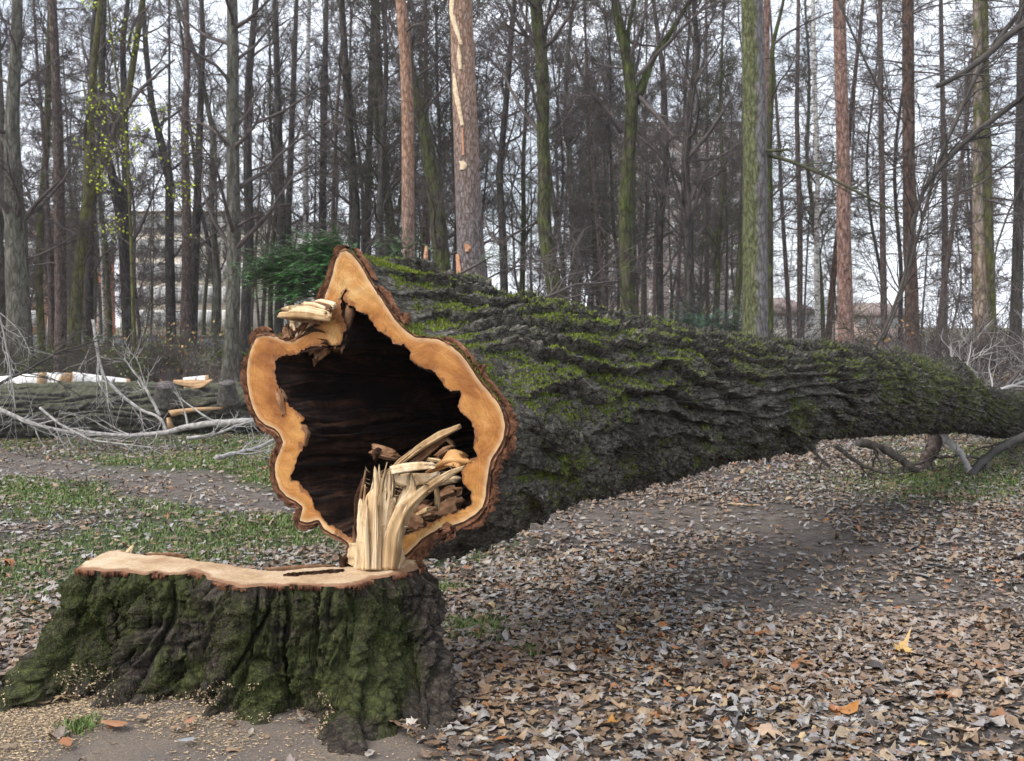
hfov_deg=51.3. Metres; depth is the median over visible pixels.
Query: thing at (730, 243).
crooked oak
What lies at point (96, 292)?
grey ash
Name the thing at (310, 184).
brown larch
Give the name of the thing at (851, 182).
brown larch
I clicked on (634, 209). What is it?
mossy oak
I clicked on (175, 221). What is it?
window
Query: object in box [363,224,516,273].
yew
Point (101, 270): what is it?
thin birch
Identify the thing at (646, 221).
crooked oak
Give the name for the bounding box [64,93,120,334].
thin birch
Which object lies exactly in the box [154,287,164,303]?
window
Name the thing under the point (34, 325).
window
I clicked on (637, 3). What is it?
mossy oak
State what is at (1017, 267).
larch tree
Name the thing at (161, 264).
window
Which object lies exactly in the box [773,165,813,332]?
thin birch
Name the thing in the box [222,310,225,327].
window
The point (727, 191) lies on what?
bare oak
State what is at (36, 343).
bare shrub
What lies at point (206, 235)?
crooked oak
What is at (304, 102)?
birch tree
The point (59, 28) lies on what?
bare oak
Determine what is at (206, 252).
mossy oak
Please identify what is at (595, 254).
mossy oak
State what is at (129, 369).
bare shrub
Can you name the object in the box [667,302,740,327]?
bare shrub
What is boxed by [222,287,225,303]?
window
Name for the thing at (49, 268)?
brown larch
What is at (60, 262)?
spruce tree
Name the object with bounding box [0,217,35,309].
grey ash
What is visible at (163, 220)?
window
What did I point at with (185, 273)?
elm tree
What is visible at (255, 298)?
dark larch
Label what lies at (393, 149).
bare oak
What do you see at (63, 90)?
grey ash
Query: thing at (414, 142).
bare oak
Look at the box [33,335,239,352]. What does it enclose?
concrete wall
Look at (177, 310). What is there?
window
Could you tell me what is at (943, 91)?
larch tree
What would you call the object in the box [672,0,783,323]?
mossy oak
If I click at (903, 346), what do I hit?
bare shrub
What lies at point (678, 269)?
brown larch
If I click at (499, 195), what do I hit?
oak tree
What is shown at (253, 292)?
tall spruce
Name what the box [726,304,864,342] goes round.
bare shrub
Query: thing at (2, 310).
ash tree
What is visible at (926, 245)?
dark larch
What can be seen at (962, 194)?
bare oak
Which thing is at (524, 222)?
mossy oak
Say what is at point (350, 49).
bare oak
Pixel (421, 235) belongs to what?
mossy oak
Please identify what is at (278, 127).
lime tree
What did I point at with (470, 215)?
pine
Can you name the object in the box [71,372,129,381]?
birch log
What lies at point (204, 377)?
birch log
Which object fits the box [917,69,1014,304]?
bare oak
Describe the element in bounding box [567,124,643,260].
crooked oak
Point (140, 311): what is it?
window
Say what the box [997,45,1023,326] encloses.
dark larch
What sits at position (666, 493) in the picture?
dry stick
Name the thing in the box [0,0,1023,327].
sky
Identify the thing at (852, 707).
fallen leaf
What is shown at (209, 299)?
window
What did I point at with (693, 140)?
crooked oak
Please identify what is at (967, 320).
bare shrub
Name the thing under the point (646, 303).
bare shrub
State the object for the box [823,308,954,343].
bare shrub
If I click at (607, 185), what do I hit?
bare oak
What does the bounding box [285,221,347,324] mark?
block
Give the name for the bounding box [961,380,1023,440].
bare shrub
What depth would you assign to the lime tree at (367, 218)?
43.49 m
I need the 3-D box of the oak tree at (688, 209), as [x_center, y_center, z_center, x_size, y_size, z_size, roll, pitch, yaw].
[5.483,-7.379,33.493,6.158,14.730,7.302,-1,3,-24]
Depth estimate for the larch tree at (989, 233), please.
30.69 m
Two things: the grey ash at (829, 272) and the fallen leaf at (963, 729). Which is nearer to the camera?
the fallen leaf at (963, 729)
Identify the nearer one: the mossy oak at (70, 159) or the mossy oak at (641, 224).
the mossy oak at (70, 159)
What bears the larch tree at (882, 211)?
on the ground at (144, 746)
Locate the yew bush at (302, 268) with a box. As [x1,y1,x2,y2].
[215,219,361,315]
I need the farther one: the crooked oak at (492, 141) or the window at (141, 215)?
the window at (141, 215)
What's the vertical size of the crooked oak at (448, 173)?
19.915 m
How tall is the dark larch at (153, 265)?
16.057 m
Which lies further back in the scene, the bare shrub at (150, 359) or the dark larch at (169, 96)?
the dark larch at (169, 96)
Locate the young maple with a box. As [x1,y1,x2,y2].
[74,0,213,378]
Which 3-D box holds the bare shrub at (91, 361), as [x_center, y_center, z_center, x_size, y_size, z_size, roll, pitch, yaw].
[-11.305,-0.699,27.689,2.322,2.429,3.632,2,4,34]
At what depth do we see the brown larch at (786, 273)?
48.35 m
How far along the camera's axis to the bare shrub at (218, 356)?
36.45 m
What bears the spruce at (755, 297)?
on the ground at (144, 746)
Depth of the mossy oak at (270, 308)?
43.92 m
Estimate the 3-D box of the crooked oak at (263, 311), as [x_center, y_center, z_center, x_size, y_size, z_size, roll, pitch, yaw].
[-14.501,-11.162,62.094,5.449,19.376,6.133,1,3,17]
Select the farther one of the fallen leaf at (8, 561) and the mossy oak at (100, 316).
the mossy oak at (100, 316)
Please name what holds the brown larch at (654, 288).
on the ground at (144, 746)
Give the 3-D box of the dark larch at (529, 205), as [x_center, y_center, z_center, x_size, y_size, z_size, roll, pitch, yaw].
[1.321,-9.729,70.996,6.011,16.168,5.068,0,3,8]
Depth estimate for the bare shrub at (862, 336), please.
38.85 m
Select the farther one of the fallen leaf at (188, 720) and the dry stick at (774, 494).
the dry stick at (774, 494)
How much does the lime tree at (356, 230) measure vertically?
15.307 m
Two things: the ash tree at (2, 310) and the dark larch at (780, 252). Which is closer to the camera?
the ash tree at (2, 310)
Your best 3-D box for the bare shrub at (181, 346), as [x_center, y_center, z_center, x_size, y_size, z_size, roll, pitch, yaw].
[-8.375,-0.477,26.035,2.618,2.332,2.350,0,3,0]
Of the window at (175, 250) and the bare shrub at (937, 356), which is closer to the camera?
the bare shrub at (937, 356)
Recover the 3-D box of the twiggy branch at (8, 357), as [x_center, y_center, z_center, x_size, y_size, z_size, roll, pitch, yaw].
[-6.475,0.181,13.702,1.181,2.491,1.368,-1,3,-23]
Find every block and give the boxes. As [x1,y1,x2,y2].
[118,210,284,334]
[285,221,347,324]
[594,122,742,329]
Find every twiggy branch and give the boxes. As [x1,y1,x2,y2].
[0,283,179,440]
[0,313,55,450]
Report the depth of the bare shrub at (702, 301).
33.03 m
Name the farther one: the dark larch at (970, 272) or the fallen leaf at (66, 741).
the dark larch at (970, 272)
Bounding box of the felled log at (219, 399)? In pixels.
[0,380,261,438]
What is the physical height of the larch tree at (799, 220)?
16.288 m
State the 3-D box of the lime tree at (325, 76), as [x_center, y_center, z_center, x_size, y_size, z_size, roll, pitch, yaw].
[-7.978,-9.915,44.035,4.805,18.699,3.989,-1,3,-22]
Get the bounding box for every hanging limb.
[819,0,923,124]
[840,65,1023,347]
[925,148,1023,213]
[935,0,1023,99]
[964,134,1023,282]
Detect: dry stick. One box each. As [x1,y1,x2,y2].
[55,471,92,487]
[661,492,703,497]
[730,502,759,505]
[766,492,793,496]
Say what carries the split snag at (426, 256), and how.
on the ground at (144, 746)
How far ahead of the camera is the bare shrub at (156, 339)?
39.90 m
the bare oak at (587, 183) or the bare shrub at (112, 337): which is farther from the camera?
the bare oak at (587, 183)
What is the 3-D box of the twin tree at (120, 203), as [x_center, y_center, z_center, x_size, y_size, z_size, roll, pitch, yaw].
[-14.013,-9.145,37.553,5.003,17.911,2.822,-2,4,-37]
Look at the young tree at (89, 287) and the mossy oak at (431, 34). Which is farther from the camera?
the mossy oak at (431, 34)
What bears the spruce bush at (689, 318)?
on the ground at (144, 746)
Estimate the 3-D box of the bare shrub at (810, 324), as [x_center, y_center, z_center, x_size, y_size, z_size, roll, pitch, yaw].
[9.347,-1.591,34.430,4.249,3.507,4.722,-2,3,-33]
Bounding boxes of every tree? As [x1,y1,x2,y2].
[0,0,52,359]
[0,0,108,375]
[0,0,142,372]
[20,0,105,369]
[20,0,154,346]
[24,0,184,372]
[43,0,181,369]
[104,0,226,349]
[111,0,370,381]
[134,0,255,365]
[149,0,225,370]
[159,0,275,348]
[180,0,348,372]
[206,0,345,333]
[240,245,1023,561]
[241,0,348,323]
[259,0,366,269]
[269,0,339,302]
[274,0,417,255]
[330,0,392,255]
[341,4,453,261]
[355,0,536,280]
[437,0,581,290]
[474,0,595,300]
[543,0,651,304]
[563,0,766,314]
[601,0,812,324]
[616,1,718,319]
[712,7,824,331]
[717,0,846,336]
[725,0,890,338]
[791,0,865,339]
[806,0,965,343]
[852,0,1013,336]
[852,0,1023,340]
[892,0,1023,349]
[900,0,1023,355]
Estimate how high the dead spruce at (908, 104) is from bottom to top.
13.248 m
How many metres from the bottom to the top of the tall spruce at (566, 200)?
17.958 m
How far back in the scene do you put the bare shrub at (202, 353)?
34.43 m
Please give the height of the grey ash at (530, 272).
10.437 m
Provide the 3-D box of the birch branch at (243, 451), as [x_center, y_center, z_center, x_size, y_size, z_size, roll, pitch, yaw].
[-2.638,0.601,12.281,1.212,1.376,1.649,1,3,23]
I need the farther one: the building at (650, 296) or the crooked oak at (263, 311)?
the building at (650, 296)
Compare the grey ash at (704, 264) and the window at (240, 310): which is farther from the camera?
the window at (240, 310)
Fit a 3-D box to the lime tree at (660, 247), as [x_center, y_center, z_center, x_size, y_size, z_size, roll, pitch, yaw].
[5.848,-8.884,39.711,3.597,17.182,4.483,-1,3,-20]
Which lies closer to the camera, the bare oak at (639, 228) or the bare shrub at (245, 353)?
the bare shrub at (245, 353)
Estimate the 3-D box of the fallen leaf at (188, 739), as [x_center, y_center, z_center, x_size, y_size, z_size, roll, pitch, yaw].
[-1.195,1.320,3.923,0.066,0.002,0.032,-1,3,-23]
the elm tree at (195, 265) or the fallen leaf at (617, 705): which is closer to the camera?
the fallen leaf at (617, 705)
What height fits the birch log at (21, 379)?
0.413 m
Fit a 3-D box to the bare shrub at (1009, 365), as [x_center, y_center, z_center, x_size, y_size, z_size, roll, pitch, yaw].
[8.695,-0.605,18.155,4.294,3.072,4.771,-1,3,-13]
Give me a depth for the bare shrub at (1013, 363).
17.60 m
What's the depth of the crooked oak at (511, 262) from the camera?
81.29 m
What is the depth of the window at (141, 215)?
91.36 m
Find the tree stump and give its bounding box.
[0,446,464,755]
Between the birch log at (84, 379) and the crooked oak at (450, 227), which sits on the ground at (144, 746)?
the crooked oak at (450, 227)
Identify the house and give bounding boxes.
[3,210,84,334]
[773,298,814,339]
[826,303,921,344]
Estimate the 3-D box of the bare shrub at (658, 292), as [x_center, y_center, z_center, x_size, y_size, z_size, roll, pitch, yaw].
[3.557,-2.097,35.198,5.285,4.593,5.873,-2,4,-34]
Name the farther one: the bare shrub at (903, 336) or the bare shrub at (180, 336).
the bare shrub at (180, 336)
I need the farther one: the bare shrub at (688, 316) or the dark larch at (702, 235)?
the dark larch at (702, 235)
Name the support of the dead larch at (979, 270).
on the ground at (144, 746)
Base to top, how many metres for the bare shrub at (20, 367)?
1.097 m
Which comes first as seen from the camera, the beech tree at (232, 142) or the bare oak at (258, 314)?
the beech tree at (232, 142)
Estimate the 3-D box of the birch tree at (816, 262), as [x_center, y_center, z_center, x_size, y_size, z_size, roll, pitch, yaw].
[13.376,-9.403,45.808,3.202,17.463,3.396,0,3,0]
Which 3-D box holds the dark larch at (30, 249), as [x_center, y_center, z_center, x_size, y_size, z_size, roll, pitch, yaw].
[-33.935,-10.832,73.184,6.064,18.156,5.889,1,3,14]
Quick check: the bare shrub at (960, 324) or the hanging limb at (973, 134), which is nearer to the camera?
the hanging limb at (973, 134)
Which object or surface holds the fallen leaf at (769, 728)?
on the ground at (144, 746)
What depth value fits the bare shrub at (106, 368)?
26.79 m
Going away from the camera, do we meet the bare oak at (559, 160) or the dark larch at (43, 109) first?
the dark larch at (43, 109)
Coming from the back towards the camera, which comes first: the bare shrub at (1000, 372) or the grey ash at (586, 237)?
the grey ash at (586, 237)
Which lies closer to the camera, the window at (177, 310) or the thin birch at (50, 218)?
the thin birch at (50, 218)
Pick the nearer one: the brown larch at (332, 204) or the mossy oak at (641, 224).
the brown larch at (332, 204)
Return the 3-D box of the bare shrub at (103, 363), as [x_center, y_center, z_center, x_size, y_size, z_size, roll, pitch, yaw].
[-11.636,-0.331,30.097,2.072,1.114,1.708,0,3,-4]
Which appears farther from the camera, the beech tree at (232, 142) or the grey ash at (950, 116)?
the grey ash at (950, 116)
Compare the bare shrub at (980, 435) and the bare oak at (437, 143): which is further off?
the bare oak at (437, 143)
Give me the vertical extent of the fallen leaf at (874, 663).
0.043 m
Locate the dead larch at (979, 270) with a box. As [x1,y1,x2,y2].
[905,0,1023,349]
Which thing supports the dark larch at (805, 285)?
on the ground at (144, 746)
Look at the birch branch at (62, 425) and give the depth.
13.69 m
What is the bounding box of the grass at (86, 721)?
[0,431,1023,737]
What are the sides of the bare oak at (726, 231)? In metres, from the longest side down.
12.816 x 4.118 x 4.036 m
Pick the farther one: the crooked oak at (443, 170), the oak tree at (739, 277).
the crooked oak at (443, 170)
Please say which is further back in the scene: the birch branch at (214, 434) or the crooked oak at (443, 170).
the crooked oak at (443, 170)
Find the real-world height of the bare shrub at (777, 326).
3.736 m
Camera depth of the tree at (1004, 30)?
13.81 m
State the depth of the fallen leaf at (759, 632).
5.33 m
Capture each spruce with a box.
[221,82,301,330]
[339,0,531,260]
[515,59,616,300]
[647,1,742,315]
[697,79,781,285]
[732,0,908,337]
[770,0,937,341]
[830,0,991,353]
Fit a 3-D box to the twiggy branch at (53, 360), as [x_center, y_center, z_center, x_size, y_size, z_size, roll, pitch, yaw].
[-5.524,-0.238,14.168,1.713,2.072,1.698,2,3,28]
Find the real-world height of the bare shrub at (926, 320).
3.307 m
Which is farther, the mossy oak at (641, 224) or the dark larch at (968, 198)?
the mossy oak at (641, 224)
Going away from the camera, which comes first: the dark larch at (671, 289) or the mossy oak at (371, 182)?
the mossy oak at (371, 182)
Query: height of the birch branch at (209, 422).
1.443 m
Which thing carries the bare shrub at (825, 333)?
on the ground at (144, 746)
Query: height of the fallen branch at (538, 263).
1.397 m
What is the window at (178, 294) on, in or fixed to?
in the apartment block at (209, 304)
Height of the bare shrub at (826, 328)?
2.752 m
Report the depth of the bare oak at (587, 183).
69.04 m
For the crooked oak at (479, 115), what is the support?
on the ground at (144, 746)
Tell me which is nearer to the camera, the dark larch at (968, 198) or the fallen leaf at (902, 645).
the fallen leaf at (902, 645)
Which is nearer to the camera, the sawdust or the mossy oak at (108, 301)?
the sawdust
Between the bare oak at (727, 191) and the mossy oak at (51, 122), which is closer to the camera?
the bare oak at (727, 191)
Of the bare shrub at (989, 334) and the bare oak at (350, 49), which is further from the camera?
the bare oak at (350, 49)
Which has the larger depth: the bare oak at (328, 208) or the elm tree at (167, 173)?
the bare oak at (328, 208)
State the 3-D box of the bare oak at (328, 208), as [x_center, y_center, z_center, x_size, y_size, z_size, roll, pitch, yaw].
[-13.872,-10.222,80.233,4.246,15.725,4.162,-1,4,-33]
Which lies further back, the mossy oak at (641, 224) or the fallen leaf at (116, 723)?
the mossy oak at (641, 224)
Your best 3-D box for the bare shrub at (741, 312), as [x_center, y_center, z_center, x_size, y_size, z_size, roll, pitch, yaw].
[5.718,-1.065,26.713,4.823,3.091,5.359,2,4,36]
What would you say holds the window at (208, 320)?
in the apartment block at (209, 304)
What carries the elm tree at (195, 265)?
on the ground at (144, 746)
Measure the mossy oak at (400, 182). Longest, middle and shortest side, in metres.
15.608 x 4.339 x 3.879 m
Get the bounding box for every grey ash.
[0,18,70,310]
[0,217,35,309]
[1,27,107,314]
[25,57,84,316]
[43,130,115,335]
[99,148,165,326]
[110,131,179,354]
[498,126,573,300]
[509,173,544,295]
[534,28,645,309]
[557,113,615,307]
[663,44,740,316]
[665,109,734,322]
[803,152,864,339]
[808,136,863,321]
[919,110,1000,331]
[923,2,1023,340]
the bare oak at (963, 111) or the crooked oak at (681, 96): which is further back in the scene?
the bare oak at (963, 111)
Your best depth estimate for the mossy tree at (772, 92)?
29.59 m
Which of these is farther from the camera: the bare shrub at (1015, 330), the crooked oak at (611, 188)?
the crooked oak at (611, 188)
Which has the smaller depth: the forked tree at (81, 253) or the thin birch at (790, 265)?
the forked tree at (81, 253)
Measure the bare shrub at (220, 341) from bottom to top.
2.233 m
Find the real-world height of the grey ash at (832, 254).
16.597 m
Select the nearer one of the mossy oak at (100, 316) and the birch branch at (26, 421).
the birch branch at (26, 421)
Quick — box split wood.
[173,379,211,388]
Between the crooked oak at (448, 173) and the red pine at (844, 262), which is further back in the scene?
the crooked oak at (448, 173)
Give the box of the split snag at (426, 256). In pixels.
[424,246,427,259]
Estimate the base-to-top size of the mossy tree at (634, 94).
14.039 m
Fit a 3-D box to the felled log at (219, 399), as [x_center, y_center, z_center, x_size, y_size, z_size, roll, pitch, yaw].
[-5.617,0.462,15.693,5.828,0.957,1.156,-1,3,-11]
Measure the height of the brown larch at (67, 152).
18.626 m
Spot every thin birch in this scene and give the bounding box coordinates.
[30,146,67,334]
[57,0,145,349]
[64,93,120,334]
[153,71,203,290]
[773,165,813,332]
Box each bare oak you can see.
[2,0,114,283]
[72,9,180,353]
[101,149,157,310]
[215,95,301,327]
[285,0,374,252]
[300,0,419,282]
[308,145,347,301]
[326,75,400,255]
[373,29,451,260]
[389,27,481,261]
[389,77,448,238]
[446,23,540,293]
[450,0,605,299]
[514,0,624,292]
[534,70,585,250]
[551,0,645,305]
[552,52,624,293]
[562,0,683,290]
[572,10,654,288]
[575,63,660,304]
[608,109,655,299]
[609,105,676,307]
[668,75,742,327]
[698,0,813,276]
[702,68,742,319]
[791,0,931,294]
[832,0,964,339]
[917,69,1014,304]
[918,69,1010,302]
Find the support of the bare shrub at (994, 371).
on the ground at (144, 746)
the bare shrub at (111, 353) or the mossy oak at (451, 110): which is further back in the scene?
the mossy oak at (451, 110)
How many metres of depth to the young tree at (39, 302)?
35.67 m
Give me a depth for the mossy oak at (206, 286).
69.13 m
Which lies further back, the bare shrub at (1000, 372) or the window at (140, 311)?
the window at (140, 311)
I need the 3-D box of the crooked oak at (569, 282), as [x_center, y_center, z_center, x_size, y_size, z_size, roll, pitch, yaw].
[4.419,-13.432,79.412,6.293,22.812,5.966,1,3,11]
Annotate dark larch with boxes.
[0,0,87,310]
[4,94,41,324]
[95,0,241,333]
[132,138,179,334]
[240,109,310,326]
[498,115,567,292]
[640,48,724,318]
[669,93,726,322]
[722,45,804,330]
[730,83,811,316]
[774,88,835,335]
[892,126,949,332]
[920,12,1022,328]
[948,114,1013,327]
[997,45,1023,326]
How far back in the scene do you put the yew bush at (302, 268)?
9.29 m
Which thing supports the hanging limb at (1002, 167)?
attached to the hanging limb at (1014, 199)
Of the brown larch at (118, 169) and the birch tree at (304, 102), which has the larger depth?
the brown larch at (118, 169)
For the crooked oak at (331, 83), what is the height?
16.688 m
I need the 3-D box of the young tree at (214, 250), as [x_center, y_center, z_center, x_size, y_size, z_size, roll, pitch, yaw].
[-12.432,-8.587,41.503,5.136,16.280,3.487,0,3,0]
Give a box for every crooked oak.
[139,0,265,284]
[215,36,309,325]
[247,0,445,257]
[282,4,362,292]
[313,16,392,251]
[394,0,515,237]
[400,0,533,277]
[413,0,533,272]
[430,115,489,266]
[444,172,483,265]
[448,31,529,239]
[487,121,541,292]
[532,60,599,301]
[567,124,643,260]
[572,0,682,309]
[581,41,672,313]
[632,0,772,322]
[636,48,715,297]
[649,92,717,319]
[710,135,740,292]
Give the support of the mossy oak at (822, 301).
on the ground at (144, 746)
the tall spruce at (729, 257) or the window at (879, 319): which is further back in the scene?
the window at (879, 319)
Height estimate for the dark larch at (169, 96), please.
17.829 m
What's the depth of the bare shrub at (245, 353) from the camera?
34.59 m
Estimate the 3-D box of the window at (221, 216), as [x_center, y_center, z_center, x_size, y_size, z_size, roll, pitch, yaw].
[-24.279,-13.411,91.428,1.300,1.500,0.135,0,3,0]
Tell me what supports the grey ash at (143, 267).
on the ground at (144, 746)
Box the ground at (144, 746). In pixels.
[0,328,1023,760]
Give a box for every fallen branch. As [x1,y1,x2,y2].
[486,184,615,302]
[530,215,685,316]
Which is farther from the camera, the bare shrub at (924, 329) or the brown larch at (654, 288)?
the brown larch at (654, 288)
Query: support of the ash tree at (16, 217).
on the ground at (144, 746)
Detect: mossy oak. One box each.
[21,45,84,290]
[44,85,110,330]
[49,138,97,328]
[51,1,159,350]
[65,0,155,345]
[80,170,120,334]
[175,70,226,334]
[175,120,226,331]
[217,0,327,333]
[297,0,453,256]
[372,6,453,257]
[372,99,430,256]
[374,3,451,256]
[430,0,512,239]
[476,0,559,291]
[516,14,588,255]
[558,0,652,305]
[559,39,624,310]
[596,0,681,240]
[599,0,691,314]
[612,122,656,313]
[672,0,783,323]
[775,0,864,339]
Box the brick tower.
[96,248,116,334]
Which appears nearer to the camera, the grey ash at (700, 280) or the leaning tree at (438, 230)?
the leaning tree at (438, 230)
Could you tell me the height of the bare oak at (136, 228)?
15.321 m
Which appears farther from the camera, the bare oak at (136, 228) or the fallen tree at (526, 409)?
the bare oak at (136, 228)
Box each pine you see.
[395,0,441,256]
[439,0,510,278]
[764,0,769,111]
[832,0,864,343]
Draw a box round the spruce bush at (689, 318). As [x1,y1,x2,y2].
[658,292,777,333]
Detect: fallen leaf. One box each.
[0,557,14,569]
[58,737,71,745]
[101,720,127,726]
[178,737,194,740]
[184,716,196,723]
[603,713,619,723]
[611,698,633,708]
[696,653,721,666]
[748,629,763,635]
[753,723,785,738]
[839,699,859,713]
[866,660,886,669]
[891,626,912,651]
[939,723,980,731]
[999,687,1016,693]
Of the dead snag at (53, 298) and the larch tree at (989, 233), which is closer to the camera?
the larch tree at (989, 233)
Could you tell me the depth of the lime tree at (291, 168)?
46.42 m
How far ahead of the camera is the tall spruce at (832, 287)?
41.07 m
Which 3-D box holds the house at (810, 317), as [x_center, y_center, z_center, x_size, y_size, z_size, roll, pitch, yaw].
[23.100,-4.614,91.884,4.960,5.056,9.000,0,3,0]
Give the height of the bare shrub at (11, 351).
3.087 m
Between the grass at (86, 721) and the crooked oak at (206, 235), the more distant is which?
the crooked oak at (206, 235)
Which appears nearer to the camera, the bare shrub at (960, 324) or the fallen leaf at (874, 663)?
the fallen leaf at (874, 663)
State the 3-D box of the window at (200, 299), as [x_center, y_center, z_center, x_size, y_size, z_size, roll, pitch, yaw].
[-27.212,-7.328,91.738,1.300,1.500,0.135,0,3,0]
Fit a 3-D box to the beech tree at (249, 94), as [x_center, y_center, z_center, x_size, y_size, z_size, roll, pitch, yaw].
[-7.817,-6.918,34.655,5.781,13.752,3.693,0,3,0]
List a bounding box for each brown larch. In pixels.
[0,0,155,367]
[20,40,113,307]
[27,126,115,311]
[64,0,180,345]
[252,0,398,282]
[258,79,348,304]
[319,2,432,254]
[518,0,669,309]
[611,35,709,316]
[634,0,741,321]
[697,10,814,296]
[714,68,784,309]
[715,0,851,338]
[780,34,897,304]
[874,4,1017,339]
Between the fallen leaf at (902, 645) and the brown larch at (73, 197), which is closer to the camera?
the fallen leaf at (902, 645)
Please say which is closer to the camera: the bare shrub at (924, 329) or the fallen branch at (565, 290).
the fallen branch at (565, 290)
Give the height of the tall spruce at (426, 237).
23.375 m
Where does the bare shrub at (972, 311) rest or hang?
on the ground at (144, 746)
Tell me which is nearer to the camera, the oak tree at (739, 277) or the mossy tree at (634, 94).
the mossy tree at (634, 94)
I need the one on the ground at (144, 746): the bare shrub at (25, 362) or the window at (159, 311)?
the bare shrub at (25, 362)
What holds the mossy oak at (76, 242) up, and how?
on the ground at (144, 746)
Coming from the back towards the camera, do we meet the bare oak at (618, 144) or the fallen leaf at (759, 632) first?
the bare oak at (618, 144)
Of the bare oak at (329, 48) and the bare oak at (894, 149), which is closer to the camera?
the bare oak at (894, 149)
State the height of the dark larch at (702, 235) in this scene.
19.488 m
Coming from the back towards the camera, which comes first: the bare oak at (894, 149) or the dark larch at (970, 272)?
the dark larch at (970, 272)
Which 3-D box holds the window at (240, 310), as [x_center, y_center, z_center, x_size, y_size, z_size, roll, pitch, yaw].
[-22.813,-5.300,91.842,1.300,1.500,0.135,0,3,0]
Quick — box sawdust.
[0,670,668,760]
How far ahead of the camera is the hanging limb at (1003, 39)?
12.97 m
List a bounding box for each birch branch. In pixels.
[0,389,119,444]
[39,399,169,454]
[49,319,187,452]
[49,380,254,448]
[80,318,162,415]
[186,411,255,440]
[214,417,273,467]
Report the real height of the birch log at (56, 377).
0.292 m
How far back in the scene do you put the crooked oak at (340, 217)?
62.98 m
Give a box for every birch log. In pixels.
[0,372,46,383]
[45,373,71,382]
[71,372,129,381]
[183,375,208,379]
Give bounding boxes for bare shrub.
[0,278,107,375]
[0,306,139,375]
[0,341,73,375]
[0,357,46,374]
[8,347,57,372]
[32,306,100,354]
[33,288,236,381]
[33,331,82,372]
[49,325,129,354]
[57,321,169,376]
[62,349,127,377]
[70,327,164,380]
[73,335,137,375]
[94,334,216,381]
[104,325,226,381]
[110,313,225,381]
[122,304,219,367]
[136,324,178,358]
[142,328,243,382]
[171,332,223,375]
[177,340,222,378]
[183,320,221,370]
[199,320,239,364]
[204,343,250,367]
[217,327,279,366]
[570,263,721,318]
[616,275,697,324]
[638,295,732,319]
[644,269,781,330]
[652,301,741,331]
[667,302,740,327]
[668,277,879,345]
[688,290,832,337]
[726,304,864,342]
[774,286,899,346]
[776,320,887,345]
[791,309,862,342]
[822,251,1020,384]
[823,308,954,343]
[829,283,966,352]
[834,321,880,347]
[835,250,1022,375]
[842,287,1023,387]
[852,291,1009,385]
[865,317,975,358]
[866,293,972,346]
[873,300,972,350]
[888,324,958,354]
[891,273,1023,385]
[900,283,1023,357]
[909,298,1023,361]
[941,318,1023,386]
[946,323,1023,388]
[949,292,1023,352]
[956,291,1023,362]
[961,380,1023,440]
[963,344,1023,388]
[972,358,1023,443]
[991,362,1023,392]
[994,306,1023,358]
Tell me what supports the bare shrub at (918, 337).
on the ground at (144, 746)
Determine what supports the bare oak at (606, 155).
on the ground at (144, 746)
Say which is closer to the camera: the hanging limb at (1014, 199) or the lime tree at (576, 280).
the hanging limb at (1014, 199)
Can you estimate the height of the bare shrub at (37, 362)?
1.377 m
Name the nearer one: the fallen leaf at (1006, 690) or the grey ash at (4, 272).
the fallen leaf at (1006, 690)
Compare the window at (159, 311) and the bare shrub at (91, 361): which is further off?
the window at (159, 311)
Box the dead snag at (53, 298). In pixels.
[48,238,54,345]
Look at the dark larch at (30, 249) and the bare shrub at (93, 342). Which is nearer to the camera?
the bare shrub at (93, 342)
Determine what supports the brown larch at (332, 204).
on the ground at (144, 746)
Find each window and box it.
[31,310,36,326]
[136,215,150,232]
[136,239,149,255]
[136,263,150,279]
[139,310,152,327]
[152,215,164,231]
[154,239,164,256]
[154,264,164,279]
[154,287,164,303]
[154,310,165,327]
[174,215,181,232]
[174,239,181,256]
[175,263,181,279]
[175,287,180,303]
[176,310,179,327]
[198,287,202,303]
[198,310,201,327]
[206,310,211,327]
[207,287,212,303]
[221,216,226,232]
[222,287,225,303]
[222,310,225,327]
[240,310,254,327]
[806,317,814,326]
[858,318,865,326]
[874,318,880,327]
[890,318,897,327]
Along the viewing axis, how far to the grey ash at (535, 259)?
54.02 m
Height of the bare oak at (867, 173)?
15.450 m
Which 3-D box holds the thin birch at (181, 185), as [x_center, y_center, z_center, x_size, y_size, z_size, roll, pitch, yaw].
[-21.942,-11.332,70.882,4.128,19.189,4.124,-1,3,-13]
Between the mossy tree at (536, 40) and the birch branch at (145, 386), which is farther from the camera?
the mossy tree at (536, 40)
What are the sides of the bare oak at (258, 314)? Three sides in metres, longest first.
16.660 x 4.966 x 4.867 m
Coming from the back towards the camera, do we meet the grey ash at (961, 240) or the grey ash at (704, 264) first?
the grey ash at (704, 264)
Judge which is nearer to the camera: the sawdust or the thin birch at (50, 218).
the sawdust
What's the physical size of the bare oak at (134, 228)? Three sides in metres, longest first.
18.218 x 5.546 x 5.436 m
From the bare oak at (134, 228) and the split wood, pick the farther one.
the bare oak at (134, 228)
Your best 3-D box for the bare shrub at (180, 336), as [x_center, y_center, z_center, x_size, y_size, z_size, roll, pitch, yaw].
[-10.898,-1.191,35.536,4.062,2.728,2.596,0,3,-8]

